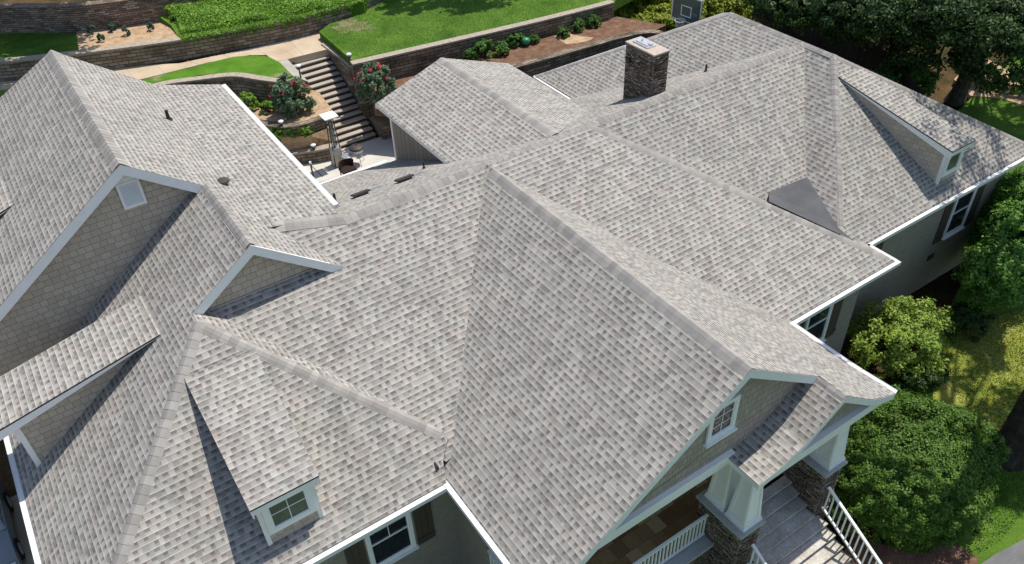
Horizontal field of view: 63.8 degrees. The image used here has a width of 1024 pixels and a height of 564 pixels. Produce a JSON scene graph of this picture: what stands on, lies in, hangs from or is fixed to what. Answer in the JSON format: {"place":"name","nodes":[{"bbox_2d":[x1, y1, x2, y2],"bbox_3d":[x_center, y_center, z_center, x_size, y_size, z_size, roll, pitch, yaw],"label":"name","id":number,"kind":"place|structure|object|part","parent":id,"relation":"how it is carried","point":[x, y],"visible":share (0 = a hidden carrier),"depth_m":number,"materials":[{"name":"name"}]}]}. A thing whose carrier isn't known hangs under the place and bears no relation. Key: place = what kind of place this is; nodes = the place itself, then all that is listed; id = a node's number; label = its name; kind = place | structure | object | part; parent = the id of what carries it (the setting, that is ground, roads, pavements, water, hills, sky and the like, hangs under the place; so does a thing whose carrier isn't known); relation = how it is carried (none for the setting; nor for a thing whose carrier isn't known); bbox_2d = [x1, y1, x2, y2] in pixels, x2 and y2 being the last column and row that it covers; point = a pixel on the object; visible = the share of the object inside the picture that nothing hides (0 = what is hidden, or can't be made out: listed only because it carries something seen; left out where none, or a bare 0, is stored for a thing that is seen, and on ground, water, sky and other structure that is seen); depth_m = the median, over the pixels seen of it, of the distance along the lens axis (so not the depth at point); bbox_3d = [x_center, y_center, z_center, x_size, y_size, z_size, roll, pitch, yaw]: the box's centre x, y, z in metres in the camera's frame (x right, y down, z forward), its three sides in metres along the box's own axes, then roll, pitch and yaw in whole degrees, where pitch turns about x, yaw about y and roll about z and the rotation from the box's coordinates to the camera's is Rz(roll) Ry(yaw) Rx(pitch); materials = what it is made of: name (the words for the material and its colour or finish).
{"place":"outdoors","nodes":[
{"label":"outdoors","id":0,"kind":"place"},
{"bbox_2d":[0,89,8,96],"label":"lawn","id":1,"kind":"structure","parent":0,"point":[2,92],"depth_m":35.40,"materials":[{"name":"green plant"}]},
{"bbox_2d":[10,495,34,563],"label":"driveway","id":2,"kind":"structure","parent":0,"point":[19,526],"depth_m":23.52,"materials":[{"name":"concrete"}]},
{"bbox_2d":[0,480,24,563],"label":"parked car","id":3,"kind":"object","parent":2,"relation":"on","point":[11,550],"visible":1,"depth_m":22.50,"materials":[{"name":"grey paint"}]},
{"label":"windows","id":4,"kind":"part","parent":3,"relation":"part of","materials":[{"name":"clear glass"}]},
{"bbox_2d":[0,32,78,57],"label":"lawn","id":5,"kind":"structure","parent":0,"point":[20,44],"depth_m":37.34,"materials":[{"name":"green plant"}]},
{"bbox_2d":[0,0,200,33],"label":"retaining wall","id":6,"kind":"structure","parent":5,"relation":"on","point":[70,17],"depth_m":38.05,"materials":[{"name":"brick"}]},
{"bbox_2d":[76,21,177,49],"bbox_3d":[-16.944,-11.435,38.197,6.025,0.500,3.687,-16,41,-15],"label":"planting bed","id":7,"kind":"object","parent":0,"point":[139,33],"visible":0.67,"depth_m":37.63,"materials":[{"name":"beige soil"}]},
{"bbox_2d":[86,25,94,34],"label":"plant","id":8,"kind":"object","parent":7,"relation":"on","point":[89,27],"visible":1,"depth_m":37.78,"materials":[{"name":"green plant"}]},
{"bbox_2d":[96,33,104,40],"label":"plant","id":9,"kind":"object","parent":7,"relation":"on","point":[99,36],"visible":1,"depth_m":37.05,"materials":[{"name":"green plant"}]},
{"bbox_2d":[107,22,115,31],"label":"plant","id":10,"kind":"object","parent":7,"relation":"on","point":[111,25],"visible":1,"depth_m":37.93,"materials":[{"name":"green plant"}]},
{"bbox_2d":[121,25,130,35],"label":"plant","id":11,"kind":"object","parent":7,"relation":"on","point":[126,30],"visible":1,"depth_m":37.49,"materials":[{"name":"green plant"}]},
{"bbox_2d":[146,22,154,29],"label":"plant","id":12,"kind":"object","parent":7,"relation":"on","point":[150,25],"visible":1,"depth_m":37.82,"materials":[{"name":"green plant"}]},
{"bbox_2d":[0,32,328,89],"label":"path","id":13,"kind":"structure","parent":0,"point":[310,47],"depth_m":37.56,"materials":[{"name":"beige concrete"}]},
{"bbox_2d":[0,0,386,81],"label":"retaining wall","id":14,"kind":"structure","parent":13,"relation":"on","point":[159,51],"depth_m":37.20,"materials":[{"name":"stone"}]},
{"bbox_2d":[142,55,292,83],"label":"lawn","id":15,"kind":"structure","parent":0,"point":[262,65],"depth_m":36.44,"materials":[{"name":"green plant"}]},
{"bbox_2d":[278,59,308,86],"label":"kerb","id":16,"kind":"structure","parent":15,"relation":"on","point":[290,67],"depth_m":36.18,"materials":[{"name":"concrete"}]},
{"bbox_2d":[296,64,301,77],"bbox_3d":[-9.126,-9.058,35.301,0.230,0.595,0.230,-25,44,-25],"label":"path light","id":17,"kind":"object","parent":16,"relation":"on","point":[298,66],"visible":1,"depth_m":35.15,"materials":[{"name":"metal"}]},
{"bbox_2d":[159,0,366,36],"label":"bank","id":18,"kind":"structure","parent":0,"point":[357,9],"depth_m":38.74,"materials":[{"name":"green plant"}]},
{"bbox_2d":[162,0,368,44],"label":"ground cover","id":19,"kind":"object","parent":18,"relation":"on","point":[215,9],"visible":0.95,"depth_m":38.37,"materials":[{"name":"green plant"}]},
{"bbox_2d":[243,90,331,122],"bbox_3d":[-11.010,-7.904,36.515,6.814,0.400,3.216,11,41,16],"label":"planting bed","id":20,"kind":"object","parent":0,"point":[322,106],"visible":0.28,"depth_m":35.35,"materials":[{"name":"brown wood"}]},
{"bbox_2d":[238,91,258,110],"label":"shrub","id":21,"kind":"object","parent":20,"relation":"on","point":[250,98],"visible":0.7,"depth_m":35.30,"materials":[{"name":"green plant"}]},
{"bbox_2d":[259,100,275,113],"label":"shrub","id":22,"kind":"object","parent":20,"relation":"on","point":[264,104],"visible":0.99,"depth_m":35.22,"materials":[{"name":"green plant"}]},
{"bbox_2d":[267,72,316,119],"bbox_3d":[-9.392,-7.986,34.801,1.828,1.877,1.686,-25,44,-25],"label":"rose bush","id":23,"kind":"object","parent":20,"relation":"on","point":[284,90],"visible":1,"depth_m":34.43,"materials":[{"name":"green plant"}]},
{"bbox_2d":[281,128,332,150],"bbox_3d":[-9.761,-5.777,34.996,4.202,0.940,1.140,-3,39,-1],"label":"planting bed","id":24,"kind":"object","parent":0,"point":[302,142],"visible":0.33,"depth_m":34.86,"materials":[{"name":"brown soil"}]},
{"bbox_2d":[267,127,277,137],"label":"edging plant","id":25,"kind":"object","parent":24,"relation":"on","point":[271,129],"visible":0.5,"depth_m":34.37,"materials":[{"name":"green plant"}]},
{"bbox_2d":[273,129,287,138],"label":"edging plant","id":26,"kind":"object","parent":24,"relation":"on","point":[278,135],"visible":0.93,"depth_m":34.41,"materials":[{"name":"green plant"}]},
{"bbox_2d":[286,128,297,137],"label":"edging plant","id":27,"kind":"object","parent":24,"relation":"on","point":[289,134],"visible":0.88,"depth_m":34.45,"materials":[{"name":"green plant"}]},
{"bbox_2d":[295,124,314,137],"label":"edging plant","id":28,"kind":"object","parent":24,"relation":"on","point":[303,130],"visible":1,"depth_m":34.52,"materials":[{"name":"green plant"}]},
{"bbox_2d":[302,137,394,181],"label":"patio","id":29,"kind":"structure","parent":0,"point":[378,149],"depth_m":35.37,"materials":[{"name":"concrete"}]},
{"bbox_2d":[289,143,332,163],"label":"retaining wall","id":30,"kind":"structure","parent":29,"relation":"on","point":[320,153],"depth_m":35.06,"materials":[{"name":"stone"}]},
{"bbox_2d":[319,111,341,167],"bbox_3d":[-7.453,-5.907,34.338,0.600,2.341,0.600,-25,44,-25],"label":"patio heater","id":31,"kind":"object","parent":29,"relation":"on","point":[335,150],"visible":0.95,"depth_m":34.28,"materials":[{"name":"metal"}]},
{"bbox_2d":[341,153,351,159],"bbox_3d":[-6.974,-5.141,34.823,0.460,0.512,0.460,-25,44,-25],"label":"side table","id":32,"kind":"object","parent":29,"relation":"on","point":[346,155],"visible":0.65,"depth_m":34.64,"materials":[{"name":"metal"}]},
{"bbox_2d":[338,158,356,174],"bbox_3d":[-6.811,-4.670,34.091,0.672,0.700,0.569,-25,44,-25],"label":"wicker chair","id":33,"kind":"object","parent":29,"relation":"on","point":[346,165],"visible":0.82,"depth_m":34.05,"materials":[{"name":"brown wicker"}]},
{"bbox_2d":[349,143,364,166],"bbox_3d":[-6.526,-5.416,34.812,0.636,0.924,0.661,-25,44,-25],"label":"kettle grill","id":34,"kind":"object","parent":29,"relation":"on","point":[357,148],"visible":0.98,"depth_m":34.51,"materials":[{"name":"metal"}]},
{"bbox_2d":[368,115,391,139],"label":"retaining wall","id":35,"kind":"structure","parent":29,"relation":"on","point":[380,126],"depth_m":36.67,"materials":[{"name":"stone"}]},
{"bbox_2d":[373,73,417,116],"bbox_3d":[-4.007,-9.014,36.985,5.438,0.500,5.750,-16,41,-16],"label":"planting bed","id":36,"kind":"object","parent":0,"point":[400,81],"visible":0.14,"depth_m":36.37,"materials":[{"name":"brown soil"}]},
{"bbox_2d":[354,60,396,103],"bbox_3d":[-5.859,-8.582,34.901,1.754,1.707,1.537,-25,44,-25],"label":"rose bush","id":37,"kind":"object","parent":36,"relation":"on","point":[373,74],"visible":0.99,"depth_m":34.61,"materials":[{"name":"green plant"}]},
{"bbox_2d":[319,0,632,63],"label":"lawn","id":38,"kind":"structure","parent":0,"point":[335,46],"depth_m":39.09,"materials":[{"name":"green plant"}]},
{"bbox_2d":[331,17,375,33],"bbox_3d":[-7.636,-12.119,38.953,1.818,0.030,2.208,-25,44,-25],"label":"bare patch","id":39,"kind":"object","parent":38,"relation":"on","point":[352,23],"visible":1,"depth_m":38.91,"materials":[{"name":"soil"}]},
{"bbox_2d":[0,0,1011,563],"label":"ground","id":40,"kind":"structure","parent":0,"point":[942,290],"depth_m":30.21,"materials":[{"name":"brown soil"}]},
{"bbox_2d":[154,72,301,102],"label":"retaining wall","id":41,"kind":"structure","parent":40,"relation":"on","point":[257,86],"depth_m":35.78,"materials":[{"name":"stone"}]},
{"bbox_2d":[259,116,325,142],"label":"retaining wall","id":42,"kind":"structure","parent":40,"relation":"on","point":[317,123],"depth_m":34.58,"materials":[{"name":"brown stone"}]},
{"bbox_2d":[291,56,375,148],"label":"garden steps","id":43,"kind":"structure","parent":40,"relation":"on","point":[322,77],"depth_m":37.09,"materials":[{"name":"concrete"}]},
{"bbox_2d":[321,42,356,103],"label":"retaining wall","id":44,"kind":"structure","parent":40,"relation":"on","point":[341,64],"depth_m":37.36,"materials":[{"name":"stone"}]},
{"bbox_2d":[359,99,374,125],"bbox_3d":[-6.127,-7.922,37.558,1.640,1.370,0.620,-25,44,-25],"label":"planter","id":45,"kind":"object","parent":40,"relation":"on","point":[367,109],"visible":0.28,"depth_m":36.94,"materials":[{"name":"stone"}]},
{"bbox_2d":[0,12,1023,563],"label":"house","id":46,"kind":"structure","parent":40,"relation":"on","point":[604,308],"depth_m":19.71,"materials":[{"name":"grey"}]},
{"bbox_2d":[364,513,418,563],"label":"window","id":47,"kind":"structure","parent":46,"relation":"in","point":[396,540],"depth_m":19.29,"materials":[{"name":"white paint"}]},
{"bbox_2d":[703,393,740,448],"bbox_3d":[4.373,2.868,16.992,0.900,1.070,0.110,-25,44,-25],"label":"window","id":48,"kind":"structure","parent":46,"relation":"in","point":[723,424],"depth_m":17.10,"materials":[{"name":"white paint"}]},
{"bbox_2d":[804,304,833,342],"bbox_3d":[9.026,1.254,24.265,1.210,1.930,0.110,-25,44,-25],"label":"window","id":49,"kind":"structure","parent":46,"relation":"in","point":[817,325],"depth_m":24.36,"materials":[{"name":"white paint"}]},
{"bbox_2d":[941,188,977,240],"bbox_3d":[15.620,-2.478,28.567,1.260,1.980,0.110,-25,44,-25],"label":"window","id":50,"kind":"structure","parent":46,"relation":"in","point":[961,207],"depth_m":28.73,"materials":[{"name":"white paint"}]},
{"bbox_2d":[614,0,642,18],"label":"hedge shrub","id":51,"kind":"object","parent":40,"relation":"on","point":[622,11],"visible":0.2,"depth_m":42.79,"materials":[{"name":"green plant"}]},
{"bbox_2d":[627,1,655,22],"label":"hedge shrub","id":52,"kind":"object","parent":40,"relation":"on","point":[642,11],"visible":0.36,"depth_m":42.67,"materials":[{"name":"green plant"}]},
{"bbox_2d":[636,0,648,7],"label":"hedge shrub","id":53,"kind":"object","parent":40,"relation":"on","point":[644,3],"visible":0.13,"depth_m":44.22,"materials":[{"name":"green plant"}]},
{"bbox_2d":[646,0,672,23],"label":"hedge shrub","id":54,"kind":"object","parent":40,"relation":"on","point":[654,2],"visible":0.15,"depth_m":43.93,"materials":[{"name":"green plant"}]},
{"bbox_2d":[645,2,683,31],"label":"hedge shrub","id":55,"kind":"object","parent":40,"relation":"on","point":[661,13],"visible":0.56,"depth_m":42.25,"materials":[{"name":"green plant"}]},
{"bbox_2d":[671,0,702,27],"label":"basketball hoop","id":56,"kind":"object","parent":40,"relation":"on","point":[688,11],"visible":0.81,"depth_m":38.13,"materials":[{"name":"plastic"}]},
{"bbox_2d":[666,0,707,30],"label":"hedge shrub","id":57,"kind":"object","parent":40,"relation":"on","point":[685,23],"visible":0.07,"depth_m":42.86,"materials":[{"name":"green plant"}]},
{"bbox_2d":[702,0,728,18],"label":"hedge shrub","id":58,"kind":"object","parent":40,"relation":"on","point":[713,5],"visible":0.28,"depth_m":43.34,"materials":[{"name":"green plant"}]},
{"bbox_2d":[706,0,752,19],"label":"hedge shrub","id":59,"kind":"object","parent":40,"relation":"on","point":[737,5],"visible":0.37,"depth_m":44.07,"materials":[{"name":"green plant"}]},
{"bbox_2d":[741,0,873,49],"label":"tree","id":60,"kind":"object","parent":40,"relation":"on","point":[778,8],"visible":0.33,"depth_m":38.91,"materials":[{"name":"green plant"}]},
{"bbox_2d":[748,2,924,95],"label":"wooden fence","id":61,"kind":"object","parent":40,"relation":"on","point":[868,59],"visible":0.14,"depth_m":42.58,"materials":[{"name":"brown wood"}]},
{"bbox_2d":[787,0,889,48],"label":"tree","id":62,"kind":"object","parent":40,"relation":"on","point":[833,7],"visible":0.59,"depth_m":37.40,"materials":[{"name":"green plant"}]},
{"bbox_2d":[869,45,944,95],"bbox_3d":[18.794,-9.523,39.902,6.748,2.775,3.096,-25,44,-25],"label":"shrub","id":63,"kind":"object","parent":40,"relation":"on","point":[927,79],"visible":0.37,"depth_m":39.31,"materials":[{"name":"green plant"}]},
{"bbox_2d":[835,0,999,50],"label":"tree","id":64,"kind":"object","parent":40,"relation":"on","point":[897,10],"visible":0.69,"depth_m":36.36,"materials":[{"name":"green plant"}]},
{"bbox_2d":[949,0,1023,96],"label":"tree","id":65,"kind":"object","parent":40,"relation":"on","point":[976,63],"visible":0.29,"depth_m":35.51,"materials":[{"name":"green plant"}]},
{"bbox_2d":[468,17,666,64],"bbox_3d":[1.580,-10.458,38.047,12.541,0.600,2.476,-23,43,-23],"label":"planting bed","id":66,"kind":"object","parent":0,"point":[614,26],"visible":0.45,"depth_m":38.63,"materials":[{"name":"brown soil"}]},
{"bbox_2d":[462,48,475,59],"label":"shrub","id":67,"kind":"object","parent":66,"relation":"on","point":[467,54],"visible":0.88,"depth_m":37.11,"materials":[{"name":"green plant"}]},
{"bbox_2d":[350,0,614,107],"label":"retaining wall","id":68,"kind":"structure","parent":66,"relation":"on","point":[410,61],"depth_m":37.42,"materials":[{"name":"stone"}]},
{"bbox_2d":[346,52,350,65],"bbox_3d":[-7.068,-9.694,35.807,0.230,0.595,0.230,-25,44,-25],"label":"path light","id":69,"kind":"object","parent":68,"relation":"on","point":[348,54],"visible":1,"depth_m":35.67,"materials":[{"name":"metal"}]},
{"bbox_2d":[471,38,495,58],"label":"shrub","id":70,"kind":"object","parent":66,"relation":"on","point":[484,44],"visible":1,"depth_m":37.01,"materials":[{"name":"green plant"}]},
{"bbox_2d":[494,40,509,55],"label":"shrub","id":71,"kind":"object","parent":66,"relation":"on","point":[501,47],"visible":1,"depth_m":37.25,"materials":[{"name":"green plant"}]},
{"bbox_2d":[506,32,524,47],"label":"shrub","id":72,"kind":"object","parent":66,"relation":"on","point":[517,36],"visible":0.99,"depth_m":37.99,"materials":[{"name":"green plant"}]},
{"bbox_2d":[521,37,529,44],"bbox_3d":[0.634,-11.183,38.128,0.440,0.320,0.433,-25,44,-25],"label":"gazing ball","id":73,"kind":"object","parent":66,"relation":"on","point":[525,40],"visible":1,"depth_m":37.99,"materials":[{"name":"green glass"}]},
{"bbox_2d":[529,34,539,43],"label":"shrub","id":74,"kind":"object","parent":66,"relation":"on","point":[535,38],"visible":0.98,"depth_m":38.24,"materials":[{"name":"green plant"}]},
{"bbox_2d":[554,34,593,43],"bbox_3d":[2.794,-11.399,38.668,1.176,0.030,1.767,-52,60,-43],"label":"gravel patch","id":75,"kind":"object","parent":66,"relation":"on","point":[573,39],"visible":0.86,"depth_m":38.66,"materials":[{"name":"beige gravel"}]},
{"bbox_2d":[557,26,570,38],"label":"shrub","id":76,"kind":"object","parent":75,"relation":"on","point":[563,32],"visible":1,"depth_m":38.68,"materials":[{"name":"green plant"}]},
{"bbox_2d":[570,17,585,32],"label":"shrub","id":77,"kind":"object","parent":66,"relation":"on","point":[576,25],"visible":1,"depth_m":39.12,"materials":[{"name":"green plant"}]},
{"bbox_2d":[586,14,601,27],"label":"shrub","id":78,"kind":"object","parent":66,"relation":"on","point":[591,18],"visible":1,"depth_m":39.47,"materials":[{"name":"green plant"}]},
{"bbox_2d":[511,30,665,77],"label":"retaining wall","id":79,"kind":"structure","parent":0,"point":[540,64],"depth_m":37.72,"materials":[{"name":"grey stone"}]},
{"bbox_2d":[848,275,1023,563],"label":"lawn","id":80,"kind":"structure","parent":0,"point":[1014,535],"depth_m":22.78,"materials":[{"name":"green plant"}]},
{"bbox_2d":[859,420,897,448],"bbox_3d":[11.259,4.450,25.443,1.450,0.200,2.029,3,40,7],"label":"mulch bed","id":81,"kind":"object","parent":80,"relation":"on","point":[882,433],"visible":0.08,"depth_m":25.04,"materials":[{"name":"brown wood"}]},
{"bbox_2d":[875,384,910,435],"bbox_3d":[11.409,3.761,25.139,1.803,1.419,1.852,1,40,4],"label":"shrub","id":82,"kind":"object","parent":81,"relation":"on","point":[897,387],"visible":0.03,"depth_m":24.82,"materials":[{"name":"green plant"}]},
{"bbox_2d":[845,295,956,384],"bbox_3d":[12.733,1.738,26.855,3.657,2.278,3.424,-25,44,-25],"label":"shrub","id":83,"kind":"object","parent":80,"relation":"on","point":[891,321],"visible":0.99,"depth_m":26.44,"materials":[{"name":"green plant"}]},
{"bbox_2d":[843,538,978,563],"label":"mulch bed","id":84,"kind":"object","parent":80,"relation":"on","point":[955,554],"visible":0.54,"depth_m":21.87,"materials":[{"name":"brown soil"}]},
{"bbox_2d":[828,389,1011,553],"bbox_3d":[11.205,4.805,22.717,5.201,2.864,4.909,3,40,7],"label":"shrub","id":85,"kind":"object","parent":80,"relation":"on","point":[937,417],"visible":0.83,"depth_m":21.68,"materials":[{"name":"green plant"}]},
{"bbox_2d":[891,353,951,395],"bbox_3d":[13.118,2.900,26.462,2.144,0.964,1.506,-25,44,-25],"label":"shrub","id":86,"kind":"object","parent":80,"relation":"on","point":[936,380],"visible":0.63,"depth_m":26.07,"materials":[{"name":"green plant"}]},
{"bbox_2d":[936,300,998,341],"bbox_3d":[15.602,1.239,28.248,1.962,1.084,1.804,-25,44,-25],"label":"shrub","id":87,"kind":"object","parent":80,"relation":"on","point":[971,319],"visible":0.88,"depth_m":27.93,"materials":[{"name":"green plant"}]},
{"bbox_2d":[950,166,1023,311],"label":"tree","id":88,"kind":"object","parent":80,"relation":"on","point":[995,253],"visible":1,"depth_m":27.46,"materials":[{"name":"green plant"}]},
{"bbox_2d":[992,389,1023,471],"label":"tree","id":89,"kind":"object","parent":80,"relation":"on","point":[1012,430],"visible":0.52,"depth_m":23.45,"materials":[{"name":"brown plant"}]},
{"bbox_2d":[932,309,1023,556],"bbox_3d":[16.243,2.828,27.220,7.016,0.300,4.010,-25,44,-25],"label":"dry lawn","id":90,"kind":"structure","parent":0,"point":[945,393],"depth_m":26.93,"materials":[{"name":"yellow plant"}]},
{"bbox_2d":[958,57,1023,199],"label":"lawn","id":91,"kind":"structure","parent":0,"point":[1005,116],"depth_m":39.96,"materials":[{"name":"green plant"}]},
{"bbox_2d":[882,0,1023,106],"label":"tree","id":92,"kind":"object","parent":91,"relation":"on","point":[956,95],"visible":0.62,"depth_m":34.97,"materials":[{"name":"green plant"}]},
{"bbox_2d":[953,59,1023,105],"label":"mulch bed","id":93,"kind":"object","parent":91,"relation":"on","point":[1013,98],"visible":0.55,"depth_m":41.38,"materials":[{"name":"brown soil"}]},
{"bbox_2d":[973,61,1003,85],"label":"shrub","id":94,"kind":"object","parent":93,"relation":"on","point":[1001,71],"visible":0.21,"depth_m":41.68,"materials":[{"name":"green plant"}]},
{"bbox_2d":[1008,67,1023,94],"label":"shrub","id":95,"kind":"object","parent":93,"relation":"on","point":[1017,91],"visible":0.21,"depth_m":40.92,"materials":[{"name":"green plant"}]},
{"bbox_2d":[981,539,1023,563],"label":"road","id":96,"kind":"structure","parent":0,"point":[1013,554],"depth_m":21.75,"materials":[{"name":"concrete"}]}
]}

